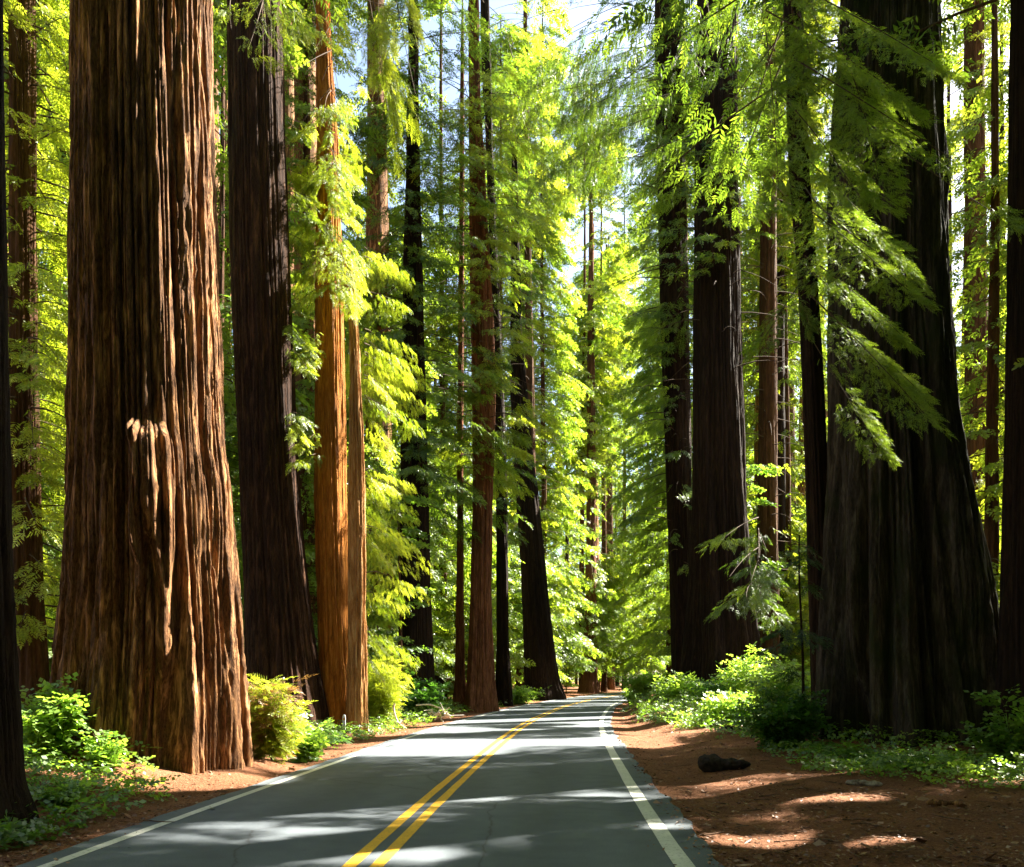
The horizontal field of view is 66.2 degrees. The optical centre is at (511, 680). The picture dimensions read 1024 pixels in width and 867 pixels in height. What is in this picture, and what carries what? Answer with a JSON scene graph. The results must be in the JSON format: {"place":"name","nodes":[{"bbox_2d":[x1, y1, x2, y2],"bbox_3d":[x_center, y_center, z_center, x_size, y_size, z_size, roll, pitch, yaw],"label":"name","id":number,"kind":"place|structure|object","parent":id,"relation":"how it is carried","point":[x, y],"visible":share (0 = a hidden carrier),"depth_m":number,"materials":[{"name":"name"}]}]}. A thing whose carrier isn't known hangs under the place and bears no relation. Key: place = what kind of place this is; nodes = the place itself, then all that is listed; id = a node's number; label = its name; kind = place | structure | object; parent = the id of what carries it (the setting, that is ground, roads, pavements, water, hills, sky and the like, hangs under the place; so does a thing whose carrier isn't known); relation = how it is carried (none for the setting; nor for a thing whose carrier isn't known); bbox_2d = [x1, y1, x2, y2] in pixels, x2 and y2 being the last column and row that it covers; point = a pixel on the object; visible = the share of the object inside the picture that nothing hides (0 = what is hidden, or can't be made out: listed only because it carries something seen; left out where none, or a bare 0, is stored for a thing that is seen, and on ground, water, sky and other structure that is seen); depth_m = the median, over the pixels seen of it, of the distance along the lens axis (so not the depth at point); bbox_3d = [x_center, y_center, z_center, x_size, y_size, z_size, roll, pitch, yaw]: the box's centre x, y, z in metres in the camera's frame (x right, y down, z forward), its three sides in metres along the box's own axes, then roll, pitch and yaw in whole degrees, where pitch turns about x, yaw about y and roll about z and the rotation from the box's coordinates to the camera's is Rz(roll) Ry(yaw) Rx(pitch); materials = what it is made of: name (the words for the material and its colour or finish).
{"place":"outdoors","nodes":[
{"label":"outdoors","id":0,"kind":"place"},
{"bbox_2d":[15,692,723,866],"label":"road","id":1,"kind":"structure","parent":0,"point":[548,790],"depth_m":10.41,"materials":[{"name":"grey asphalt"}]},
{"bbox_2d":[38,692,614,866],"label":"edge line","id":2,"kind":"object","parent":1,"relation":"on","point":[89,850],"visible":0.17,"depth_m":10.46,"materials":[{"name":"white paint"}]},
{"bbox_2d":[342,694,622,866],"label":"line","id":3,"kind":"object","parent":1,"relation":"on","point":[386,855],"visible":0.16,"depth_m":10.38,"materials":[{"name":"yellow paint"}]},
{"bbox_2d":[599,699,694,866],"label":"edge line","id":4,"kind":"object","parent":1,"relation":"on","point":[672,849],"visible":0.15,"depth_m":10.38,"materials":[{"name":"white paint"}]},
{"bbox_2d":[0,682,1023,866],"bbox_3d":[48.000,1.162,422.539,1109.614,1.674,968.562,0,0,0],"label":"ground","id":5,"kind":"structure","parent":0,"point":[651,747],"depth_m":11.47,"materials":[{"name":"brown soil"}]},
{"bbox_2d":[0,0,39,830],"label":"redwood tree","id":6,"kind":"object","parent":5,"relation":"on","point":[14,787],"visible":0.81,"depth_m":9.45,"materials":[{"name":"brown plant"}]},
{"bbox_2d":[3,0,68,499],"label":"conifer tree","id":7,"kind":"object","parent":5,"relation":"on","point":[6,78],"visible":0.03,"depth_m":33.94,"materials":[{"name":"green plant"}]},
{"bbox_2d":[3,0,70,714],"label":"redwood tree","id":8,"kind":"object","parent":5,"relation":"on","point":[31,375],"visible":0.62,"depth_m":23.67,"materials":[{"name":"green plant"}]},
{"bbox_2d":[4,4,69,673],"bbox_3d":[-22.582,-20.061,35.999,8.980,44.501,9.312,0,0,-21],"label":"conifer tree","id":9,"kind":"object","parent":5,"relation":"on","point":[52,614],"visible":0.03,"depth_m":35.81,"materials":[{"name":"green plant"}]},
{"bbox_2d":[36,0,69,670],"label":"conifer tree","id":10,"kind":"object","parent":5,"relation":"on","point":[58,494],"visible":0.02,"depth_m":43.01,"materials":[{"name":"green plant"}]},
{"bbox_2d":[20,672,99,761],"bbox_3d":[-7.433,0.605,12.674,1.373,1.487,1.665,0,0,-34],"label":"shrub","id":11,"kind":"object","parent":5,"relation":"on","point":[49,724],"visible":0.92,"depth_m":12.46,"materials":[{"name":"green plant"}]},
{"bbox_2d":[27,769,105,809],"bbox_3d":[-6.119,1.529,10.658,1.231,0.594,0.932,0,0,0],"label":"shrub","id":12,"kind":"object","parent":5,"relation":"on","point":[60,793],"visible":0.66,"depth_m":10.55,"materials":[{"name":"green plant"}]},
{"bbox_2d":[72,726,136,768],"bbox_3d":[-6.510,1.107,12.528,0.856,0.745,0.941,0,0,0],"label":"shrub","id":13,"kind":"object","parent":5,"relation":"on","point":[101,752],"visible":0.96,"depth_m":12.48,"materials":[{"name":"green plant"}]},
{"bbox_2d":[5,0,349,476],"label":"conifer tree","id":14,"kind":"object","parent":5,"relation":"on","point":[217,97],"visible":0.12,"depth_m":35.05,"materials":[{"name":"green plant"}]},
{"bbox_2d":[46,0,347,774],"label":"redwood tree","id":15,"kind":"object","parent":5,"relation":"on","point":[148,642],"visible":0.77,"depth_m":13.50,"materials":[{"name":"brown plant"}]},
{"bbox_2d":[213,5,240,538],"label":"conifer tree","id":16,"kind":"object","parent":5,"relation":"on","point":[215,126],"visible":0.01,"depth_m":50.35,"materials":[{"name":"green plant"}]},
{"bbox_2d":[213,0,292,651],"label":"conifer tree","id":17,"kind":"object","parent":5,"relation":"on","point":[221,190],"visible":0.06,"depth_m":44.03,"materials":[{"name":"brown plant"}]},
{"bbox_2d":[0,695,539,849],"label":"ground cover","id":18,"kind":"object","parent":5,"relation":"on","point":[23,835],"visible":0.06,"depth_m":10.85,"materials":[{"name":"green plant"}]},
{"bbox_2d":[247,672,318,764],"bbox_3d":[-4.906,0.805,16.234,2.127,1.965,1.844,0,0,0],"label":"shrub","id":19,"kind":"object","parent":5,"relation":"on","point":[271,723],"visible":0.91,"depth_m":15.96,"materials":[{"name":"green plant"}]},
{"bbox_2d":[224,3,365,455],"bbox_3d":[-18.585,-38.975,63.692,16.308,83.763,15.112,0,0,24],"label":"conifer tree","id":20,"kind":"object","parent":5,"relation":"on","point":[288,109],"visible":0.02,"depth_m":63.21,"materials":[{"name":"green plant"}]},
{"bbox_2d":[287,720,327,762],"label":"shrub","id":21,"kind":"object","parent":5,"relation":"on","point":[312,745],"visible":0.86,"depth_m":17.30,"materials":[{"name":"green plant"}]},
{"bbox_2d":[222,0,403,666],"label":"conifer tree","id":22,"kind":"object","parent":5,"relation":"on","point":[306,480],"visible":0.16,"depth_m":39.19,"materials":[{"name":"green plant"}]},
{"bbox_2d":[213,0,430,732],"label":"redwood tree","id":23,"kind":"object","parent":5,"relation":"on","point":[279,636],"visible":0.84,"depth_m":24.68,"materials":[{"name":"red plant"}]},
{"bbox_2d":[213,0,433,659],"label":"conifer tree","id":24,"kind":"object","parent":5,"relation":"on","point":[312,330],"visible":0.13,"depth_m":42.23,"materials":[{"name":"green plant"}]},
{"bbox_2d":[336,249,368,733],"bbox_3d":[-5.238,-5.739,25.950,1.068,16.891,0.798,0,0,-20],"label":"broken redwood snag","id":25,"kind":"object","parent":5,"relation":"on","point":[356,690],"visible":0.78,"depth_m":25.82,"materials":[{"name":"brown plant"}]},
{"bbox_2d":[285,0,438,731],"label":"redwood tree","id":26,"kind":"object","parent":5,"relation":"on","point":[328,188],"visible":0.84,"depth_m":26.16,"materials":[{"name":"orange plant"}]},
{"bbox_2d":[286,0,471,701],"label":"conifer tree","id":27,"kind":"object","parent":5,"relation":"on","point":[380,184],"visible":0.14,"depth_m":51.17,"materials":[{"name":"green plant"}]},
{"bbox_2d":[367,645,412,723],"bbox_3d":[-5.363,0.188,31.011,2.966,3.281,3.128,0,0,0],"label":"shrub","id":28,"kind":"object","parent":5,"relation":"on","point":[381,703],"visible":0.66,"depth_m":30.71,"materials":[{"name":"green plant"}]},
{"bbox_2d":[337,0,452,628],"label":"conifer tree","id":29,"kind":"object","parent":5,"relation":"on","point":[390,193],"visible":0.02,"depth_m":63.96,"materials":[{"name":"green plant"}]},
{"bbox_2d":[342,5,451,606],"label":"conifer tree","id":30,"kind":"object","parent":5,"relation":"on","point":[393,178],"visible":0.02,"depth_m":81.85,"materials":[{"name":"green plant"}]},
{"bbox_2d":[330,0,469,682],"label":"conifer tree","id":31,"kind":"object","parent":5,"relation":"on","point":[449,659],"visible":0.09,"depth_m":50.93,"materials":[{"name":"green plant"}]},
{"bbox_2d":[366,487,435,709],"bbox_3d":[-5.813,-3.878,38.666,4.224,11.384,4.338,0,0,0],"label":"understory tree","id":32,"kind":"object","parent":5,"relation":"on","point":[411,531],"visible":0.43,"depth_m":38.67,"materials":[{"name":"green plant"}]},
{"bbox_2d":[287,696,538,753],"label":"verge plants","id":33,"kind":"object","parent":5,"relation":"on","point":[375,721],"visible":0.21,"depth_m":28.17,"materials":[{"name":"green plant"}]},
{"bbox_2d":[396,671,450,715],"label":"shrub","id":34,"kind":"object","parent":5,"relation":"on","point":[424,695],"visible":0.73,"depth_m":37.50,"materials":[{"name":"green plant"}]},
{"bbox_2d":[340,0,511,708],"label":"redwood tree","id":35,"kind":"object","parent":5,"relation":"on","point":[416,468],"visible":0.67,"depth_m":41.30,"materials":[{"name":"green plant"}]},
{"bbox_2d":[431,596,469,693],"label":"understory tree","id":36,"kind":"object","parent":5,"relation":"on","point":[439,633],"visible":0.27,"depth_m":54.67,"materials":[{"name":"green plant"}]},
{"bbox_2d":[392,6,528,709],"bbox_3d":[-3.281,-18.787,45.533,8.687,43.023,8.222,0,0,0],"label":"redwood tree","id":37,"kind":"object","parent":5,"relation":"on","point":[459,693],"visible":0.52,"depth_m":45.80,"materials":[{"name":"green plant"}]},
{"bbox_2d":[388,0,535,701],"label":"conifer tree","id":38,"kind":"object","parent":5,"relation":"on","point":[440,583],"visible":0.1,"depth_m":61.63,"materials":[{"name":"green plant"}]},
{"bbox_2d":[383,0,570,712],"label":"redwood tree","id":39,"kind":"object","parent":5,"relation":"on","point":[481,695],"visible":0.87,"depth_m":44.35,"materials":[{"name":"green plant"}]},
{"bbox_2d":[427,0,550,705],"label":"redwood tree","id":40,"kind":"object","parent":5,"relation":"on","point":[503,680],"visible":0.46,"depth_m":55.72,"materials":[{"name":"green plant"}]},
{"bbox_2d":[437,13,571,681],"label":"conifer tree","id":41,"kind":"object","parent":5,"relation":"on","point":[513,576],"visible":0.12,"depth_m":85.68,"materials":[{"name":"green plant"}]},
{"bbox_2d":[509,589,523,678],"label":"understory tree","id":42,"kind":"object","parent":5,"relation":"on","point":[519,645],"visible":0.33,"depth_m":76.28,"materials":[{"name":"green plant"}]},
{"bbox_2d":[456,35,579,700],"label":"redwood tree","id":43,"kind":"object","parent":5,"relation":"on","point":[539,649],"visible":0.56,"depth_m":71.15,"materials":[{"name":"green plant"}]},
{"bbox_2d":[17,724,1023,866],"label":"fallen twigs","id":44,"kind":"object","parent":5,"relation":"on","point":[24,855],"visible":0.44,"depth_m":9.32,"materials":[{"name":"brown wood"}]},
{"bbox_2d":[468,98,583,688],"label":"conifer tree","id":45,"kind":"object","parent":5,"relation":"on","point":[567,378],"visible":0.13,"depth_m":96.86,"materials":[{"name":"green plant"}]},
{"bbox_2d":[512,685,551,703],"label":"shrub","id":46,"kind":"object","parent":5,"relation":"on","point":[523,693],"visible":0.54,"depth_m":59.32,"materials":[{"name":"green plant"}]},
{"bbox_2d":[468,0,602,559],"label":"redwood tree","id":47,"kind":"object","parent":5,"relation":"on","point":[530,367],"visible":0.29,"depth_m":88.36,"materials":[{"name":"green plant"}]},
{"bbox_2d":[492,6,609,673],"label":"conifer tree","id":48,"kind":"object","parent":5,"relation":"on","point":[578,642],"visible":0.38,"depth_m":95.16,"materials":[{"name":"green plant"}]},
{"bbox_2d":[557,632,583,693],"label":"understory tree","id":49,"kind":"object","parent":5,"relation":"on","point":[565,682],"visible":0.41,"depth_m":97.36,"materials":[{"name":"green plant"}]},
{"bbox_2d":[395,434,753,685],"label":"forest","id":50,"kind":"object","parent":5,"relation":"on","point":[627,514],"visible":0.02,"depth_m":228.18,"materials":[{"name":"green plant"}]},
{"bbox_2d":[553,223,628,688],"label":"conifer tree","id":51,"kind":"object","parent":5,"relation":"on","point":[597,539],"visible":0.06,"depth_m":152.58,"materials":[{"name":"green plant"}]},
{"bbox_2d":[537,76,646,686],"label":"conifer tree","id":52,"kind":"object","parent":5,"relation":"on","point":[600,643],"visible":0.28,"depth_m":110.34,"materials":[{"name":"green plant"}]},
{"bbox_2d":[539,86,646,693],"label":"redwood tree","id":53,"kind":"object","parent":5,"relation":"on","point":[589,682],"visible":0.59,"depth_m":107.33,"materials":[{"name":"green plant"}]},
{"bbox_2d":[562,244,650,594],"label":"conifer tree","id":54,"kind":"object","parent":5,"relation":"on","point":[614,515],"visible":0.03,"depth_m":174.25,"materials":[{"name":"green plant"}]},
{"bbox_2d":[555,113,659,691],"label":"conifer tree","id":55,"kind":"object","parent":5,"relation":"on","point":[624,358],"visible":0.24,"depth_m":117.76,"materials":[{"name":"green plant"}]},
{"bbox_2d":[584,236,649,689],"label":"redwood tree","id":56,"kind":"object","parent":5,"relation":"on","point":[611,684],"visible":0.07,"depth_m":139.58,"materials":[{"name":"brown plant"}]},
{"bbox_2d":[573,187,665,688],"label":"conifer tree","id":57,"kind":"object","parent":5,"relation":"on","point":[626,235],"visible":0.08,"depth_m":149.35,"materials":[{"name":"green plant"}]},
{"bbox_2d":[614,250,665,676],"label":"conifer tree","id":58,"kind":"object","parent":5,"relation":"on","point":[632,542],"visible":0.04,"depth_m":183.13,"materials":[{"name":"green plant"}]},
{"bbox_2d":[612,671,676,698],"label":"shrub","id":59,"kind":"object","parent":5,"relation":"on","point":[636,683],"visible":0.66,"depth_m":46.67,"materials":[{"name":"green plant"}]},
{"bbox_2d":[606,73,692,679],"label":"conifer tree","id":60,"kind":"object","parent":5,"relation":"on","point":[648,291],"visible":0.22,"depth_m":108.04,"materials":[{"name":"green plant"}]},
{"bbox_2d":[613,23,694,607],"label":"conifer tree","id":61,"kind":"object","parent":5,"relation":"on","point":[633,563],"visible":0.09,"depth_m":81.84,"materials":[{"name":"green plant"}]},
{"bbox_2d":[556,0,779,676],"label":"redwood tree","id":62,"kind":"object","parent":5,"relation":"on","point":[676,419],"visible":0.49,"depth_m":50.24,"materials":[{"name":"green plant"}]},
{"bbox_2d":[603,0,748,675],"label":"conifer tree","id":63,"kind":"object","parent":5,"relation":"on","point":[642,568],"visible":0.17,"depth_m":77.79,"materials":[{"name":"green plant"}]},
{"bbox_2d":[649,669,720,702],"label":"shrub","id":64,"kind":"object","parent":5,"relation":"on","point":[680,685],"visible":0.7,"depth_m":39.60,"materials":[{"name":"green plant"}]},
{"bbox_2d":[628,677,757,729],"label":"bank plants","id":65,"kind":"object","parent":5,"relation":"on","point":[695,715],"visible":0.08,"depth_m":30.35,"materials":[{"name":"green plant"}]},
{"bbox_2d":[687,661,735,703],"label":"shrub","id":66,"kind":"object","parent":5,"relation":"on","point":[708,687],"visible":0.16,"depth_m":32.79,"materials":[{"name":"green plant"}]},
{"bbox_2d":[698,754,750,771],"bbox_3d":[4.095,1.623,15.163,1.001,0.407,0.440,0,0,17],"label":"log","id":67,"kind":"object","parent":5,"relation":"on","point":[712,763],"visible":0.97,"depth_m":15.04,"materials":[{"name":"brown wood"}]},
{"bbox_2d":[624,0,831,686],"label":"redwood tree","id":68,"kind":"object","parent":5,"relation":"on","point":[725,604],"visible":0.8,"depth_m":43.78,"materials":[{"name":"brown plant"}]},
{"bbox_2d":[694,687,761,720],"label":"shrub","id":69,"kind":"object","parent":5,"relation":"on","point":[725,704],"visible":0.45,"depth_m":26.64,"materials":[{"name":"green plant"}]},
{"bbox_2d":[657,0,804,590],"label":"conifer tree","id":70,"kind":"object","parent":5,"relation":"on","point":[791,378],"visible":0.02,"depth_m":69.77,"materials":[{"name":"green plant"}]},
{"bbox_2d":[486,0,998,747],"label":"redwood tree","id":71,"kind":"object","parent":5,"relation":"on","point":[908,618],"visible":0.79,"depth_m":18.29,"materials":[{"name":"brown plant"}]},
{"bbox_2d":[665,21,829,558],"bbox_3d":[19.201,-35.835,61.569,14.794,76.708,12.976,0,0,-30],"label":"conifer tree","id":72,"kind":"object","parent":5,"relation":"on","point":[756,401],"visible":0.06,"depth_m":60.90,"materials":[{"name":"green plant"}]},
{"bbox_2d":[711,641,783,699],"bbox_3d":[9.109,0.012,29.483,2.892,3.040,2.992,0,0,0],"label":"shrub","id":73,"kind":"object","parent":5,"relation":"on","point":[744,669],"visible":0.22,"depth_m":29.42,"materials":[{"name":"green plant"}]},
{"bbox_2d":[691,0,839,672],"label":"redwood tree","id":74,"kind":"object","parent":5,"relation":"on","point":[767,519],"visible":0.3,"depth_m":51.54,"materials":[{"name":"brown plant"}]},
{"bbox_2d":[746,463,788,642],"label":"understory tree","id":75,"kind":"object","parent":5,"relation":"on","point":[758,469],"visible":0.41,"depth_m":47.44,"materials":[{"name":"green plant"}]},
{"bbox_2d":[730,654,810,714],"bbox_3d":[8.498,0.362,24.019,3.315,2.369,2.879,0,0,0],"label":"shrub","id":76,"kind":"object","parent":5,"relation":"on","point":[769,668],"visible":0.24,"depth_m":23.88,"materials":[{"name":"green plant"}]},
{"bbox_2d":[745,158,808,630],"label":"conifer tree","id":77,"kind":"object","parent":5,"relation":"on","point":[798,392],"visible":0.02,"depth_m":69.73,"materials":[{"name":"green plant"}]},
{"bbox_2d":[730,679,835,749],"bbox_3d":[6.380,0.849,18.657,2.140,1.764,2.169,0,0,-17],"label":"shrub","id":78,"kind":"object","parent":5,"relation":"on","point":[778,721],"visible":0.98,"depth_m":18.38,"materials":[{"name":"green plant"}]},
{"bbox_2d":[740,2,826,682],"bbox_3d":[18.627,-27.147,56.600,13.477,59.650,11.557,0,0,19],"label":"conifer tree","id":79,"kind":"object","parent":5,"relation":"on","point":[781,478],"visible":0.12,"depth_m":55.65,"materials":[{"name":"green plant"}]},
{"bbox_2d":[739,1,827,537],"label":"conifer tree","id":80,"kind":"object","parent":5,"relation":"on","point":[797,380],"visible":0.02,"depth_m":76.59,"materials":[{"name":"green plant"}]},
{"bbox_2d":[742,20,827,669],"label":"conifer tree","id":81,"kind":"object","parent":5,"relation":"on","point":[792,410],"visible":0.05,"depth_m":87.69,"materials":[{"name":"green plant"}]},
{"bbox_2d":[740,0,838,677],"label":"conifer tree","id":82,"kind":"object","parent":5,"relation":"on","point":[787,381],"visible":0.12,"depth_m":57.73,"materials":[{"name":"green plant"}]},
{"bbox_2d":[752,145,827,680],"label":"conifer tree","id":83,"kind":"object","parent":5,"relation":"on","point":[800,488],"visible":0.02,"depth_m":97.11,"materials":[{"name":"green plant"}]},
{"bbox_2d":[749,535,834,738],"bbox_3d":[6.806,-0.799,18.365,1.852,5.302,2.175,0,0,40],"label":"sapling","id":84,"kind":"object","parent":5,"relation":"on","point":[817,639],"visible":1,"depth_m":18.43,"materials":[{"name":"green plant"}]},
{"bbox_2d":[595,0,1023,746],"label":"redwood tree","id":85,"kind":"object","parent":5,"relation":"on","point":[1011,648],"visible":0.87,"depth_m":16.50,"materials":[{"name":"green plant"}]},
{"bbox_2d":[619,0,1023,722],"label":"redwood tree","id":86,"kind":"object","parent":5,"relation":"on","point":[801,42],"visible":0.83,"depth_m":15.75,"materials":[{"name":"green plant"}]},
{"bbox_2d":[620,687,1023,788],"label":"ground cover","id":87,"kind":"object","parent":5,"relation":"on","point":[965,765],"visible":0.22,"depth_m":14.78,"materials":[{"name":"green plant"}]},
{"bbox_2d":[786,0,962,654],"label":"conifer tree","id":88,"kind":"object","parent":5,"relation":"on","point":[836,3],"visible":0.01,"depth_m":60.07,"materials":[{"name":"green plant"}]},
{"bbox_2d":[837,741,916,764],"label":"shrub","id":89,"kind":"object","parent":5,"relation":"on","point":[869,749],"visible":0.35,"depth_m":15.94,"materials":[{"name":"green plant"}]},
{"bbox_2d":[944,37,964,429],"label":"conifer tree","id":90,"kind":"object","parent":5,"relation":"on","point":[947,121],"visible":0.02,"depth_m":79.76,"materials":[{"name":"green plant"}]},
{"bbox_2d":[945,106,990,411],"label":"conifer tree","id":91,"kind":"object","parent":5,"relation":"on","point":[988,143],"visible":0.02,"depth_m":103.34,"materials":[{"name":"green plant"}]},
{"bbox_2d":[942,0,1006,603],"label":"conifer tree","id":92,"kind":"object","parent":5,"relation":"on","point":[946,112],"visible":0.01,"depth_m":64.42,"materials":[{"name":"green plant"}]},
{"bbox_2d":[942,0,1009,525],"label":"redwood tree","id":93,"kind":"object","parent":5,"relation":"on","point":[974,45],"visible":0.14,"depth_m":40.61,"materials":[{"name":"green plant"}]},
{"bbox_2d":[942,0,1009,502],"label":"conifer tree","id":94,"kind":"object","parent":5,"relation":"on","point":[958,39],"visible":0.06,"depth_m":47.35,"materials":[{"name":"green plant"}]},
{"bbox_2d":[944,10,1008,584],"bbox_3d":[21.719,-26.900,28.370,11.256,59.167,13.430,0,0,0],"label":"conifer tree","id":95,"kind":"object","parent":5,"relation":"on","point":[1001,188],"visible":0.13,"depth_m":29.35,"materials":[{"name":"green plant"}]},
{"bbox_2d":[946,0,1008,601],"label":"conifer tree","id":96,"kind":"object","parent":5,"relation":"on","point":[992,469],"visible":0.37,"depth_m":27.91,"materials":[{"name":"green plant"}]},
{"bbox_2d":[957,1,1009,584],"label":"conifer tree","id":97,"kind":"object","parent":5,"relation":"on","point":[987,71],"visible":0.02,"depth_m":70.61,"materials":[{"name":"green plant"}]},
{"bbox_2d":[958,684,1023,767],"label":"shrub","id":98,"kind":"object","parent":5,"relation":"on","point":[1014,743],"visible":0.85,"depth_m":15.01,"materials":[{"name":"green plant"}]},
{"bbox_2d":[40,0,1009,680],"label":"sky","id":99,"kind":"structure","parent":0,"point":[577,15],"materials":[{"name":"white"}]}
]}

